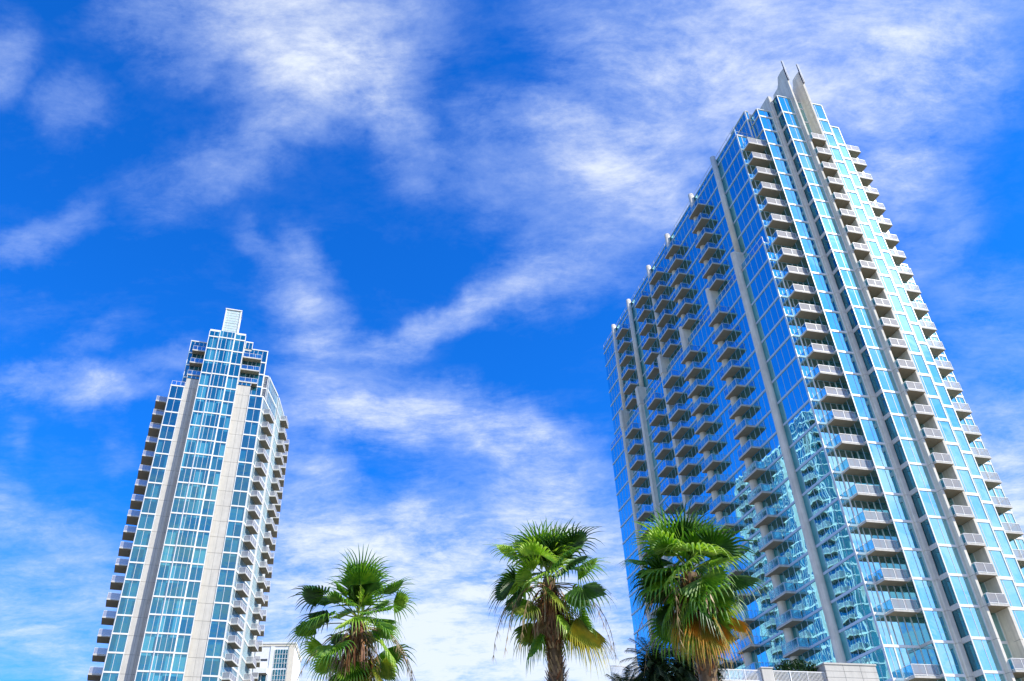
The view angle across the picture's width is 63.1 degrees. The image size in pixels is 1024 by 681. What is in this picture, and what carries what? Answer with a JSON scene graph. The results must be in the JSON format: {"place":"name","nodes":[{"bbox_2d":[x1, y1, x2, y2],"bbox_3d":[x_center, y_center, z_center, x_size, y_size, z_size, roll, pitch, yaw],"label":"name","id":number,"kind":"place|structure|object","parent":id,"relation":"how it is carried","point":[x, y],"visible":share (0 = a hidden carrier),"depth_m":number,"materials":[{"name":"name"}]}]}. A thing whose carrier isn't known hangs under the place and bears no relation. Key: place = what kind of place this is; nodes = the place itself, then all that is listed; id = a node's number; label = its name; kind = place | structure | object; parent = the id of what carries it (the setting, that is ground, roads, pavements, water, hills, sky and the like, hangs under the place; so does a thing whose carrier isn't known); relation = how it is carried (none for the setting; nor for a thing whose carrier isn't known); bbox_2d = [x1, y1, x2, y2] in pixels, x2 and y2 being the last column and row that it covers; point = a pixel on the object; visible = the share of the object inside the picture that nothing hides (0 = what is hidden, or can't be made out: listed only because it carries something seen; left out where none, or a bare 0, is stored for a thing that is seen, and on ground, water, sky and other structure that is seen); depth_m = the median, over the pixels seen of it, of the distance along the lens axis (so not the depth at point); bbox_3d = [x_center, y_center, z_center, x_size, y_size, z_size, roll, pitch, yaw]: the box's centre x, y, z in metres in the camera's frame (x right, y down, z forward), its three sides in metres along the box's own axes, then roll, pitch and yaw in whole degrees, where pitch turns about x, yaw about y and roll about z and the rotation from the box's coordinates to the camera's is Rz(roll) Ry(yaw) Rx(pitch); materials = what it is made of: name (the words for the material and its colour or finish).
{"place":"outdoors","nodes":[
{"label":"outdoors","id":0,"kind":"place"},
{"bbox_2d":[0,0,1023,680],"label":"sky","id":1,"kind":"structure","parent":0,"point":[433,221],"materials":[{"name":"blue"}]},
{"bbox_2d":[604,667,645,680],"bbox_3d":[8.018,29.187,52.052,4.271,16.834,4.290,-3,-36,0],"label":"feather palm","id":2,"kind":"object","parent":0,"point":[627,673],"visible":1,"depth_m":56.10,"materials":[{"name":"green plant"}]},
{"bbox_2d":[659,644,698,680],"bbox_3d":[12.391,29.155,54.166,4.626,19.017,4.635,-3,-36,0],"label":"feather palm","id":3,"kind":"object","parent":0,"point":[684,672],"visible":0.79,"depth_m":57.92,"materials":[{"name":"green plant"}]},
{"bbox_2d":[679,648,727,680],"bbox_3d":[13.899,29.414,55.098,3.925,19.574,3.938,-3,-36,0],"label":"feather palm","id":4,"kind":"object","parent":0,"point":[719,673],"visible":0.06,"depth_m":59.04,"materials":[{"name":"green plant"}]},
{"bbox_2d":[603,60,1023,680],"bbox_3d":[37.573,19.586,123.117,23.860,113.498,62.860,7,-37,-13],"label":"glass tower","id":5,"kind":"structure","parent":0,"point":[773,318],"depth_m":103.47,"materials":[{"name":"glass"}]},
{"label":"ground","id":6,"kind":"structure","parent":0,"visible":0},
{"bbox_2d":[87,308,288,680],"bbox_3d":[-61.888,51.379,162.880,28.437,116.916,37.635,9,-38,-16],"label":"concrete tower","id":7,"kind":"structure","parent":6,"relation":"on","point":[192,586],"depth_m":156.40,"materials":[{"name":"white glass"}]},
{"bbox_2d":[253,639,301,680],"bbox_3d":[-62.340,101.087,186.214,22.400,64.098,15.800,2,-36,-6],"label":"white building","id":8,"kind":"structure","parent":6,"relation":"on","point":[278,662],"depth_m":197.95,"materials":[{"name":"paint"}]},
{"bbox_2d":[258,675,266,680],"bbox_3d":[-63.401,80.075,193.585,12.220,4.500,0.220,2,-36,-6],"label":"window","id":9,"kind":"structure","parent":8,"relation":"in","point":[260,677],"depth_m":195.08,"materials":[{"name":"teal glass"}]},
{"bbox_2d":[271,670,285,680],"bbox_3d":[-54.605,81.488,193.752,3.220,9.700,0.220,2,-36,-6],"label":"window","id":10,"kind":"structure","parent":8,"relation":"in","point":[277,675],"depth_m":195.79,"materials":[{"name":"teal glass"}]},
{"bbox_2d":[273,649,288,667],"bbox_3d":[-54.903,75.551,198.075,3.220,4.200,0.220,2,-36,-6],"label":"window","id":11,"kind":"structure","parent":8,"relation":"in","point":[280,656],"depth_m":198.00,"materials":[{"name":"teal glass"}]},
{"bbox_2d":[284,545,419,680],"bbox_3d":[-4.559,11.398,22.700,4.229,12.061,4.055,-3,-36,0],"label":"fan palm","id":12,"kind":"object","parent":6,"relation":"on","point":[362,583],"visible":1,"depth_m":24.53,"materials":[{"name":"green plant"}]},
{"bbox_2d":[478,517,623,680],"bbox_3d":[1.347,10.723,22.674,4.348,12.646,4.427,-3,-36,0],"label":"fan palm","id":13,"kind":"object","parent":6,"relation":"on","point":[552,630],"visible":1,"depth_m":24.19,"materials":[{"name":"green plant"}]},
{"bbox_2d":[619,631,687,680],"bbox_3d":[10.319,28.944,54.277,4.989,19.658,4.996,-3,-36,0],"label":"feather palm","id":14,"kind":"object","parent":6,"relation":"on","point":[657,666],"visible":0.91,"depth_m":58.24,"materials":[{"name":"green plant"}]},
{"bbox_2d":[614,499,772,680],"bbox_3d":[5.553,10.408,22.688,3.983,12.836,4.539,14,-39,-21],"label":"fan palm","id":15,"kind":"object","parent":6,"relation":"on","point":[699,621],"visible":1,"depth_m":24.33,"materials":[{"name":"green plant"}]},
{"bbox_2d":[611,662,879,680],"bbox_3d":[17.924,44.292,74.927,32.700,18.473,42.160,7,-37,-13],"label":"parking podium","id":16,"kind":"object","parent":6,"relation":"on","point":[848,672],"visible":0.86,"depth_m":64.32,"materials":[{"name":"white concrete"}]},
{"bbox_2d":[610,665,826,680],"bbox_3d":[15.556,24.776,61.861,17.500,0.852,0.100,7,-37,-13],"label":"railing fence","id":17,"kind":"object","parent":16,"relation":"on","point":[760,676],"visible":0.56,"depth_m":62.58,"materials":[{"name":"white metal"}]},
{"bbox_2d":[773,658,821,680],"bbox_3d":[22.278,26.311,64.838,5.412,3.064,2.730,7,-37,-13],"label":"hedge","id":18,"kind":"object","parent":16,"relation":"on","point":[799,665],"visible":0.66,"depth_m":64.63,"materials":[{"name":"green plant"}]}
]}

